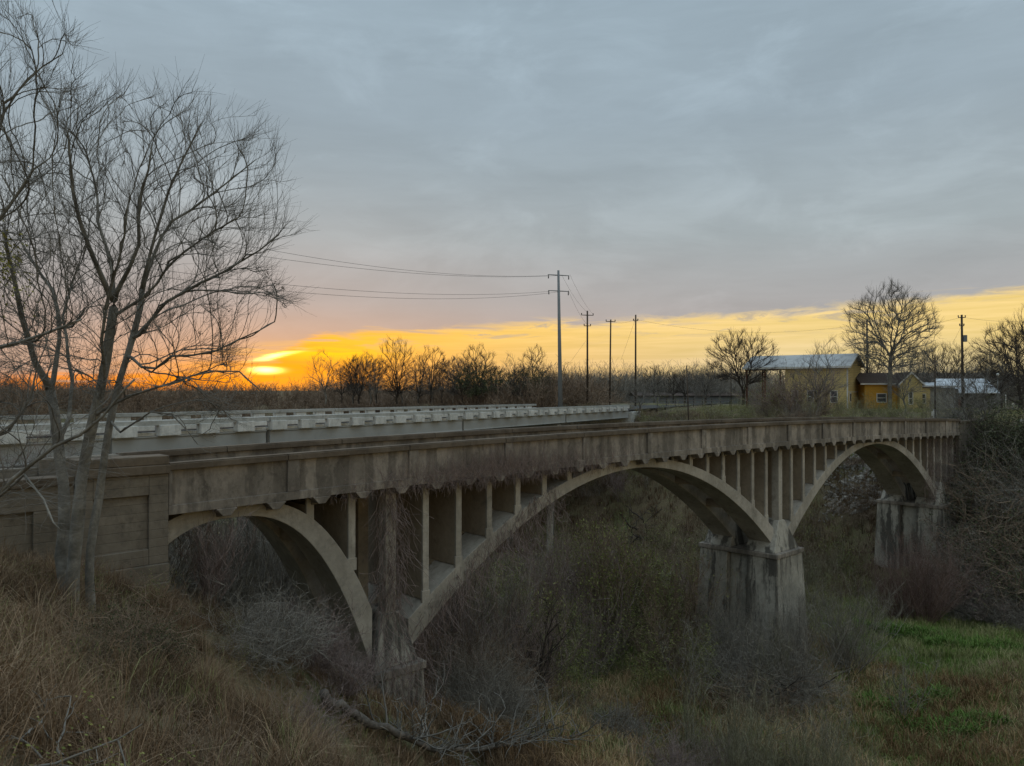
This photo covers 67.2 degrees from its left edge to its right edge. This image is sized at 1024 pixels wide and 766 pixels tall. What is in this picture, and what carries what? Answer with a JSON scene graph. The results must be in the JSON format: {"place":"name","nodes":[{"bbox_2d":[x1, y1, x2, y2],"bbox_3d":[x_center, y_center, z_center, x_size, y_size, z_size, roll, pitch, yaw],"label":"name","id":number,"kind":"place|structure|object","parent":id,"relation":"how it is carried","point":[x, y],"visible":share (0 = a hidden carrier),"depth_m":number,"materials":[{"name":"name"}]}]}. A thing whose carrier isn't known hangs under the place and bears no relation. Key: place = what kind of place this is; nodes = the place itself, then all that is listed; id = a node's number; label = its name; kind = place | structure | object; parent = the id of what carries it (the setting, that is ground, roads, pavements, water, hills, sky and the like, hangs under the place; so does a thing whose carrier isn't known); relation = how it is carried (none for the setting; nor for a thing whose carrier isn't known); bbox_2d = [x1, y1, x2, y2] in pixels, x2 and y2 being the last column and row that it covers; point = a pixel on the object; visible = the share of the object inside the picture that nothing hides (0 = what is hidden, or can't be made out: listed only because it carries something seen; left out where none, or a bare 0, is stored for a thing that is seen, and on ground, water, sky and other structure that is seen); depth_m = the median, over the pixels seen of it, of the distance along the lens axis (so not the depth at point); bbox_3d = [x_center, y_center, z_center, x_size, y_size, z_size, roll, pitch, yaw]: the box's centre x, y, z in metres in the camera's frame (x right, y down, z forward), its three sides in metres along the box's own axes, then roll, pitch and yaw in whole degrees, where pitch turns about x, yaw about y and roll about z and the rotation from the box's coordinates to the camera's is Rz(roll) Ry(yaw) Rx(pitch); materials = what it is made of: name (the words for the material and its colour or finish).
{"place":"outdoors","nodes":[
{"label":"outdoors","id":0,"kind":"place"},
{"bbox_2d":[0,391,1023,765],"bbox_3d":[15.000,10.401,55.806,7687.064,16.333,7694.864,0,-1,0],"label":"ground","id":1,"kind":"structure","parent":0,"point":[662,503],"depth_m":71.76,"materials":[{"name":"plant"}]},
{"bbox_2d":[1,683,142,765],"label":"dead branches","id":2,"kind":"object","parent":1,"relation":"on","point":[73,756],"visible":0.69,"depth_m":5.11,"materials":[{"name":"grey plant"}]},
{"bbox_2d":[0,0,154,540],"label":"bare tree","id":3,"kind":"object","parent":1,"relation":"on","point":[8,484],"visible":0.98,"depth_m":11.18,"materials":[{"name":"brown plant"}]},
{"bbox_2d":[0,454,170,598],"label":"bridge abutment","id":4,"kind":"object","parent":1,"relation":"on","point":[133,521],"visible":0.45,"depth_m":20.46,"materials":[{"name":"concrete"}]},
{"bbox_2d":[48,610,144,683],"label":"shrub","id":5,"kind":"object","parent":1,"relation":"on","point":[89,650],"visible":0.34,"depth_m":9.39,"materials":[{"name":"brown plant"}]},
{"bbox_2d":[47,548,212,679],"bbox_3d":[-5.278,3.409,10.539,2.226,2.295,2.287,0,-1,-19],"label":"shrub","id":6,"kind":"object","parent":1,"relation":"on","point":[150,632],"visible":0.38,"depth_m":10.53,"materials":[{"name":"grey plant"}]},
{"bbox_2d":[0,53,318,614],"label":"bare tree","id":7,"kind":"object","parent":1,"relation":"on","point":[69,566],"visible":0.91,"depth_m":14.31,"materials":[{"name":"brown plant"}]},
{"bbox_2d":[0,373,386,423],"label":"wood","id":8,"kind":"object","parent":1,"relation":"on","point":[147,402],"visible":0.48,"depth_m":133.70,"materials":[{"name":"plant"}]},
{"bbox_2d":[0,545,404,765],"bbox_3d":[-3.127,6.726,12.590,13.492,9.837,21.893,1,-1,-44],"label":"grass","id":9,"kind":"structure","parent":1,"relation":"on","point":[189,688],"depth_m":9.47,"materials":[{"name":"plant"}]},
{"bbox_2d":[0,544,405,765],"bbox_3d":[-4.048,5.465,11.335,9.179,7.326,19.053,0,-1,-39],"label":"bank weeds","id":10,"kind":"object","parent":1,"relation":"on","point":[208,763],"visible":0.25,"depth_m":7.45,"materials":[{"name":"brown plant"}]},
{"bbox_2d":[169,493,264,609],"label":"shrub","id":11,"kind":"object","parent":1,"relation":"on","point":[206,563],"visible":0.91,"depth_m":22.39,"materials":[{"name":"plant"}]},
{"bbox_2d":[0,526,491,765],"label":"dry grass","id":12,"kind":"structure","parent":1,"relation":"on","point":[56,731],"depth_m":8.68,"materials":[{"name":"plant"}]},
{"bbox_2d":[191,572,352,691],"bbox_3d":[-6.498,6.518,19.761,4.874,3.708,4.798,0,-1,-10],"label":"shrub","id":13,"kind":"object","parent":1,"relation":"on","point":[254,626],"visible":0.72,"depth_m":19.65,"materials":[{"name":"plant"}]},
{"bbox_2d":[168,518,436,663],"bbox_3d":[-14.396,8.220,33.863,20.379,11.744,15.058,0,-1,36],"label":"brush under first arch","id":14,"kind":"object","parent":1,"relation":"on","point":[177,558],"visible":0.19,"depth_m":28.86,"materials":[{"name":"plant"}]},
{"bbox_2d":[243,583,375,674],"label":"shrub","id":15,"kind":"object","parent":1,"relation":"on","point":[328,661],"visible":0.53,"depth_m":21.35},
{"bbox_2d":[253,664,373,753],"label":"shrub","id":16,"kind":"object","parent":1,"relation":"on","point":[320,712],"visible":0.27,"depth_m":13.77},
{"bbox_2d":[0,404,629,577],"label":"girder bridge","id":17,"kind":"structure","parent":1,"relation":"on","point":[152,431],"depth_m":45.23,"materials":[{"name":"concrete"}]},
{"bbox_2d":[302,349,347,403],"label":"bare tree","id":18,"kind":"object","parent":1,"relation":"on","point":[325,388],"visible":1,"depth_m":110.02,"materials":[{"name":"brown plant"}]},
{"bbox_2d":[296,623,397,697],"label":"shrub","id":19,"kind":"object","parent":1,"relation":"on","point":[349,677],"visible":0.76,"depth_m":21.13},
{"bbox_2d":[332,354,382,403],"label":"bare tree","id":20,"kind":"object","parent":1,"relation":"on","point":[363,368],"visible":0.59,"depth_m":119.51,"materials":[{"name":"brown plant"}]},
{"bbox_2d":[168,516,555,666],"bbox_3d":[-6.752,9.681,36.824,21.731,13.012,10.885,0,-1,-42],"label":"tall brush","id":21,"kind":"object","parent":1,"relation":"on","point":[267,554],"visible":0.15,"depth_m":33.38,"materials":[{"name":"plant"}]},
{"bbox_2d":[376,336,419,403],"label":"bare tree","id":22,"kind":"object","parent":1,"relation":"on","point":[404,364],"visible":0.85,"depth_m":117.52,"materials":[{"name":"brown plant"}]},
{"bbox_2d":[401,359,433,402],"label":"bare tree","id":23,"kind":"object","parent":1,"relation":"on","point":[419,392],"visible":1,"depth_m":111.29,"materials":[{"name":"brown plant"}]},
{"bbox_2d":[169,496,703,693],"bbox_3d":[-3.531,12.405,51.500,31.798,16.658,37.701,-1,-1,44],"label":"brush behind bridge","id":24,"kind":"object","parent":1,"relation":"on","point":[576,621],"visible":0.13,"depth_m":45.11,"materials":[{"name":"plant"}]},
{"bbox_2d":[301,656,609,765],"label":"dry grass","id":25,"kind":"structure","parent":1,"relation":"on","point":[497,759],"depth_m":24.12,"materials":[{"name":"plant"}]},
{"bbox_2d":[438,354,481,400],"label":"bare tree","id":26,"kind":"object","parent":1,"relation":"on","point":[455,366],"visible":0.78,"depth_m":115.08,"materials":[{"name":"brown plant"}]},
{"bbox_2d":[298,369,633,413],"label":"wood","id":27,"kind":"object","parent":1,"relation":"on","point":[579,397],"visible":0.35,"depth_m":131.10,"materials":[{"name":"plant"}]},
{"bbox_2d":[319,639,617,765],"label":"fallen tree","id":28,"kind":"object","parent":1,"relation":"on","point":[448,746],"visible":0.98,"depth_m":22.85,"materials":[{"name":"wood"}]},
{"bbox_2d":[450,361,506,403],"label":"tree","id":29,"kind":"object","parent":1,"relation":"on","point":[483,389],"visible":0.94,"depth_m":113.12,"materials":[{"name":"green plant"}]},
{"bbox_2d":[416,593,556,732],"bbox_3d":[-1.533,11.942,29.602,6.977,8.583,6.735,0,-1,-22],"label":"shrub","id":30,"kind":"object","parent":1,"relation":"on","point":[509,696],"visible":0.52,"depth_m":29.51,"materials":[{"name":"plant"}]},
{"bbox_2d":[390,362,583,411],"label":"brush","id":31,"kind":"object","parent":1,"relation":"on","point":[543,400],"visible":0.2,"depth_m":112.66,"materials":[{"name":"plant"}]},
{"bbox_2d":[421,605,559,715],"bbox_3d":[-1.153,12.656,32.541,6.517,5.798,6.944,0,-1,-18],"label":"shrub","id":32,"kind":"object","parent":1,"relation":"on","point":[523,678],"visible":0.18,"depth_m":32.89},
{"bbox_2d":[413,609,605,709],"bbox_3d":[-1.639,13.150,34.922,8.196,8.094,13.559,-1,-1,44],"label":"brush by first pier","id":33,"kind":"object","parent":1,"relation":"on","point":[468,662],"visible":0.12,"depth_m":33.91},
{"bbox_2d":[116,417,959,710],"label":"arch bridge","id":34,"kind":"structure","parent":1,"relation":"on","point":[733,485],"depth_m":31.31,"materials":[{"name":"concrete"}]},
{"bbox_2d":[287,433,960,712],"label":"dead vines","id":35,"kind":"object","parent":34,"relation":"attached to","point":[505,467],"visible":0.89,"depth_m":28.20,"materials":[{"name":"plant"}]},
{"bbox_2d":[493,568,595,694],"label":"shrub","id":36,"kind":"object","parent":1,"relation":"on","point":[537,644],"visible":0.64,"depth_m":36.80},
{"bbox_2d":[508,587,580,699],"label":"shrub","id":37,"kind":"object","parent":1,"relation":"on","point":[548,658],"visible":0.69,"depth_m":35.49,"materials":[{"name":"brown plant"}]},
{"bbox_2d":[503,494,594,620],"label":"shrub","id":38,"kind":"object","parent":1,"relation":"on","point":[550,572],"visible":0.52,"depth_m":49.53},
{"bbox_2d":[507,565,594,662],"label":"shrub","id":39,"kind":"object","parent":1,"relation":"on","point":[542,596],"visible":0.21,"depth_m":47.03,"materials":[{"name":"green plant"}]},
{"bbox_2d":[548,270,568,406],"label":"utility pole","id":40,"kind":"object","parent":1,"relation":"on","point":[560,400],"visible":0.92,"depth_m":101.86,"materials":[{"name":"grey wood"}]},
{"bbox_2d":[538,502,647,615],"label":"shrub","id":41,"kind":"object","parent":1,"relation":"on","point":[576,550],"visible":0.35,"depth_m":52.66,"materials":[{"name":"green plant"}]},
{"bbox_2d":[572,678,660,742],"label":"shrub","id":42,"kind":"object","parent":1,"relation":"on","point":[634,722],"visible":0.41,"depth_m":33.95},
{"bbox_2d":[573,503,664,651],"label":"shrub","id":43,"kind":"object","parent":1,"relation":"on","point":[613,577],"visible":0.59,"depth_m":48.74,"materials":[{"name":"green plant"}]},
{"bbox_2d":[578,528,689,641],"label":"shrub","id":44,"kind":"object","parent":1,"relation":"on","point":[643,558],"visible":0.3,"depth_m":50.22,"materials":[{"name":"green plant"}]},
{"bbox_2d":[471,653,809,758],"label":"dead branches","id":45,"kind":"object","parent":1,"relation":"on","point":[643,723],"visible":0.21,"depth_m":33.35,"materials":[{"name":"grey plant"}]},
{"bbox_2d":[459,520,831,706],"bbox_3d":[4.195,13.831,51.165,25.693,7.427,26.278,0,-1,-43],"label":"green brush","id":46,"kind":"object","parent":1,"relation":"on","point":[573,669],"visible":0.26,"depth_m":44.85,"materials":[{"name":"green plant"}]},
{"bbox_2d":[531,357,774,402],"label":"wood","id":47,"kind":"object","parent":1,"relation":"on","point":[623,378],"visible":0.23,"depth_m":157.39,"materials":[{"name":"plant"}]},
{"bbox_2d":[593,526,752,652],"bbox_3d":[10.370,12.923,47.313,9.578,8.747,8.095,0,-1,-15],"label":"shrub","id":48,"kind":"object","parent":1,"relation":"on","point":[691,599],"visible":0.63,"depth_m":46.55,"materials":[{"name":"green plant"}]},
{"bbox_2d":[605,582,740,674],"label":"shrub","id":49,"kind":"object","parent":1,"relation":"on","point":[671,660],"visible":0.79,"depth_m":43.42,"materials":[{"name":"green plant"}]},
{"bbox_2d":[614,714,733,765],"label":"shrub","id":50,"kind":"object","parent":1,"relation":"on","point":[675,751],"visible":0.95,"depth_m":29.47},
{"bbox_2d":[462,412,886,611],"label":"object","id":51,"kind":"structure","parent":1,"relation":"on","point":[822,504],"depth_m":76.89,"materials":[{"name":"plant"}]},
{"bbox_2d":[492,409,881,597],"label":"bank scrub","id":52,"kind":"object","parent":1,"relation":"on","point":[812,547],"visible":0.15,"depth_m":72.09,"materials":[{"name":"brown plant"}]},
{"bbox_2d":[629,392,749,402],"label":"long shed","id":53,"kind":"structure","parent":1,"relation":"on","point":[723,396],"depth_m":150.72,"materials":[{"name":"metal"}]},
{"bbox_2d":[651,615,743,705],"bbox_3d":[8.865,13.788,37.712,3.722,5.237,3.576,0,-1,-20],"label":"sapling","id":54,"kind":"object","parent":1,"relation":"on","point":[689,681],"visible":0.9,"depth_m":37.92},
{"bbox_2d":[579,390,840,539],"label":"bushes","id":55,"kind":"object","parent":1,"relation":"on","point":[810,410],"visible":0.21,"depth_m":81.97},
{"bbox_2d":[422,624,1023,765],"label":"dry grass","id":56,"kind":"structure","parent":1,"relation":"on","point":[922,738],"depth_m":35.94,"materials":[{"name":"plant"}]},
{"bbox_2d":[584,402,865,479],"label":"bank hedge","id":57,"kind":"object","parent":1,"relation":"on","point":[643,411],"visible":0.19,"depth_m":88.35,"materials":[{"name":"green plant"}]},
{"bbox_2d":[691,565,776,677],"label":"shrub","id":58,"kind":"object","parent":1,"relation":"on","point":[733,626],"visible":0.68,"depth_m":43.34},
{"bbox_2d":[559,507,919,629],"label":"brush under third arch","id":59,"kind":"object","parent":1,"relation":"on","point":[808,565],"visible":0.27,"depth_m":66.40,"materials":[{"name":"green plant"}]},
{"bbox_2d":[462,564,1023,765],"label":"grass","id":60,"kind":"structure","parent":1,"relation":"on","point":[971,655],"depth_m":41.63,"materials":[{"name":"plant"}]},
{"bbox_2d":[703,328,784,404],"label":"bare tree","id":61,"kind":"object","parent":1,"relation":"on","point":[724,376],"visible":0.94,"depth_m":103.15,"materials":[{"name":"brown plant"}]},
{"bbox_2d":[692,656,824,731],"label":"shrub","id":62,"kind":"object","parent":1,"relation":"on","point":[759,700],"visible":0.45,"depth_m":38.16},
{"bbox_2d":[672,592,864,723],"bbox_3d":[13.149,15.309,41.672,10.863,8.583,11.253,0,-1,-11],"label":"shrub","id":63,"kind":"object","parent":1,"relation":"on","point":[776,674],"visible":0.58,"depth_m":40.16,"materials":[{"name":"plant"}]},
{"bbox_2d":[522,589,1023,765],"bbox_3d":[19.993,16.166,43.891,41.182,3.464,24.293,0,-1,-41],"label":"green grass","id":64,"kind":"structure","parent":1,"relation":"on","point":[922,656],"depth_m":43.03,"materials":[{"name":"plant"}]},
{"bbox_2d":[693,649,855,722],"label":"dead branches","id":65,"kind":"object","parent":1,"relation":"on","point":[768,687],"visible":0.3,"depth_m":38.98,"materials":[{"name":"wood"}]},
{"bbox_2d":[664,608,897,765],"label":"bush","id":66,"kind":"object","parent":1,"relation":"on","point":[736,759],"visible":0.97,"depth_m":29.61,"materials":[{"name":"plant"}]},
{"bbox_2d":[729,359,832,416],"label":"shrub","id":67,"kind":"object","parent":1,"relation":"on","point":[772,391],"visible":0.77,"depth_m":86.53,"materials":[{"name":"brown plant"}]},
{"bbox_2d":[765,362,821,414],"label":"shrub","id":68,"kind":"object","parent":1,"relation":"on","point":[793,394],"visible":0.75,"depth_m":85.48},
{"bbox_2d":[635,390,952,421],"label":"bank edge scrub","id":69,"kind":"object","parent":1,"relation":"on","point":[868,410],"visible":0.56,"depth_m":87.69,"materials":[{"name":"green plant"}]},
{"bbox_2d":[763,578,839,668],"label":"shrub","id":70,"kind":"object","parent":1,"relation":"on","point":[797,625],"visible":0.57,"depth_m":43.03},
{"bbox_2d":[742,353,865,409],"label":"yellow house","id":71,"kind":"structure","parent":1,"relation":"on","point":[849,392],"depth_m":99.48,"materials":[{"name":"wood"}]},
{"bbox_2d":[766,597,856,704],"bbox_3d":[15.136,13.864,39.272,3.910,6.189,3.756,1,-1,-43],"label":"sapling","id":72,"kind":"object","parent":1,"relation":"on","point":[805,647],"visible":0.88,"depth_m":39.27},
{"bbox_2d":[788,338,851,411],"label":"bare tree","id":73,"kind":"object","parent":1,"relation":"on","point":[819,367],"visible":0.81,"depth_m":87.63,"materials":[{"name":"brown plant"}]},
{"bbox_2d":[791,349,851,415],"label":"shrub","id":74,"kind":"object","parent":1,"relation":"on","point":[825,389],"visible":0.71,"depth_m":87.66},
{"bbox_2d":[787,563,912,677],"bbox_3d":[19.687,13.034,43.411,7.375,7.426,7.000,0,-1,-37],"label":"shrub","id":75,"kind":"object","parent":1,"relation":"on","point":[846,643],"visible":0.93,"depth_m":42.97,"materials":[{"name":"plant"}]},
{"bbox_2d":[818,453,882,522],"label":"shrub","id":76,"kind":"object","parent":1,"relation":"on","point":[860,467],"visible":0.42,"depth_m":73.47,"materials":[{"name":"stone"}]},
{"bbox_2d":[719,356,1023,405],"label":"wood","id":77,"kind":"object","parent":1,"relation":"on","point":[767,384],"visible":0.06,"depth_m":129.63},
{"bbox_2d":[840,276,944,407],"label":"bare tree","id":78,"kind":"object","parent":1,"relation":"on","point":[878,335],"visible":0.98,"depth_m":96.31,"materials":[{"name":"brown plant"}]},
{"bbox_2d":[856,372,931,409],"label":"orange house","id":79,"kind":"structure","parent":1,"relation":"on","point":[867,381],"depth_m":97.78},
{"bbox_2d":[854,540,938,621],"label":"shrub","id":80,"kind":"object","parent":1,"relation":"on","point":[897,595],"visible":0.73,"depth_m":57.06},
{"bbox_2d":[876,349,932,413],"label":"bare tree","id":81,"kind":"object","parent":1,"relation":"on","point":[903,387],"visible":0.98,"depth_m":85.91,"materials":[{"name":"brown plant"}]},
{"bbox_2d":[872,642,942,719],"bbox_3d":[19.412,14.838,37.786,2.858,4.523,2.745,0,-1,-42],"label":"sapling","id":82,"kind":"object","parent":1,"relation":"on","point":[904,700],"visible":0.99,"depth_m":37.86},
{"bbox_2d":[860,504,1012,624],"bbox_3d":[29.827,13.504,55.999,8.019,8.747,10.463,0,-1,-32],"label":"shrub","id":83,"kind":"object","parent":1,"relation":"on","point":[933,609],"visible":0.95,"depth_m":55.71,"materials":[{"name":"plant"}]},
{"bbox_2d":[852,618,1023,743],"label":"weeds","id":84,"kind":"object","parent":1,"relation":"on","point":[910,631],"visible":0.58,"depth_m":40.24,"materials":[{"name":"green plant"}]},
{"bbox_2d":[912,339,983,381],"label":"bare tree","id":85,"kind":"object","parent":1,"relation":"on","point":[956,361],"visible":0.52,"depth_m":117.24,"materials":[{"name":"brown plant"}]},
{"bbox_2d":[924,372,989,418],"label":"bare tree","id":86,"kind":"object","parent":1,"relation":"on","point":[969,395],"visible":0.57,"depth_m":73.78,"materials":[{"name":"brown plant"}]},
{"bbox_2d":[893,447,1023,576],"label":"shrub","id":87,"kind":"object","parent":1,"relation":"on","point":[963,529],"visible":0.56,"depth_m":60.38,"materials":[{"name":"brown plant"}]},
{"bbox_2d":[900,493,1023,612],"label":"shrub","id":88,"kind":"object","parent":1,"relation":"on","point":[968,567],"visible":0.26,"depth_m":58.34,"materials":[{"name":"plant"}]},
{"bbox_2d":[923,576,1001,623],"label":"shrub","id":89,"kind":"object","parent":1,"relation":"on","point":[962,615],"visible":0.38,"depth_m":56.41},
{"bbox_2d":[932,379,999,407],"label":"metal barn","id":90,"kind":"structure","parent":1,"relation":"on","point":[974,389],"depth_m":105.98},
{"bbox_2d":[914,422,1023,545],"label":"shrub","id":91,"kind":"object","parent":1,"relation":"on","point":[963,493],"visible":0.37,"depth_m":63.40,"materials":[{"name":"brown plant"}]},
{"bbox_2d":[953,419,985,489],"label":"bridge abutment","id":92,"kind":"object","parent":1,"relation":"on","point":[964,437],"visible":0.2,"depth_m":67.65,"materials":[{"name":"concrete"}]},
{"bbox_2d":[923,482,1023,627],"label":"shrub","id":93,"kind":"object","parent":1,"relation":"on","point":[1008,579],"visible":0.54,"depth_m":56.71,"materials":[{"name":"brown plant"}]},
{"bbox_2d":[924,650,1023,765],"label":"dry grass","id":94,"kind":"structure","parent":1,"relation":"on","point":[1012,680],"depth_m":39.86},
{"bbox_2d":[939,417,1023,540],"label":"shrub","id":95,"kind":"object","parent":1,"relation":"on","point":[1002,490],"visible":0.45,"depth_m":62.75,"materials":[{"name":"plant"}]},
{"bbox_2d":[942,350,1022,418],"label":"bare tree","id":96,"kind":"object","parent":1,"relation":"on","point":[985,378],"visible":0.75,"depth_m":72.70,"materials":[{"name":"brown plant"}]},
{"bbox_2d":[947,384,1023,530],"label":"bank top brush","id":97,"kind":"object","parent":1,"relation":"on","point":[997,432],"visible":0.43,"depth_m":65.76,"materials":[{"name":"brown plant"}]},
{"bbox_2d":[952,563,1023,626],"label":"shrub","id":98,"kind":"object","parent":1,"relation":"on","point":[996,598],"visible":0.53,"depth_m":55.08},
{"bbox_2d":[964,582,1023,632],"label":"shrub","id":99,"kind":"object","parent":1,"relation":"on","point":[1012,617],"visible":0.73,"depth_m":54.30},
{"bbox_2d":[988,303,1023,388],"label":"bare tree","id":100,"kind":"object","parent":1,"relation":"on","point":[1015,350],"visible":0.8,"depth_m":84.99,"materials":[{"name":"brown plant"}]},
{"bbox_2d":[992,357,1023,413],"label":"bare tree","id":101,"kind":"object","parent":1,"relation":"on","point":[1015,378],"visible":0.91,"depth_m":71.30,"materials":[{"name":"brown plant"}]},
{"bbox_2d":[0,0,1023,390],"label":"sky","id":102,"kind":"structure","parent":0,"point":[719,166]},
{"bbox_2d":[667,404,1023,425],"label":"grass","id":103,"kind":"structure","parent":0,"point":[734,406],"depth_m":88.97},
{"bbox_2d":[932,366,1000,421],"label":"tree","id":104,"kind":"object","parent":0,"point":[964,405],"visible":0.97,"depth_m":69.86,"materials":[{"name":"brown plant"}]},
{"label":"gravel road","id":105,"kind":"structure","parent":0,"visible":0},
{"bbox_2d":[968,319,1023,408],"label":"bare tree","id":106,"kind":"object","parent":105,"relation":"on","point":[1014,336],"visible":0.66,"depth_m":92.27,"materials":[{"name":"brown plant"}]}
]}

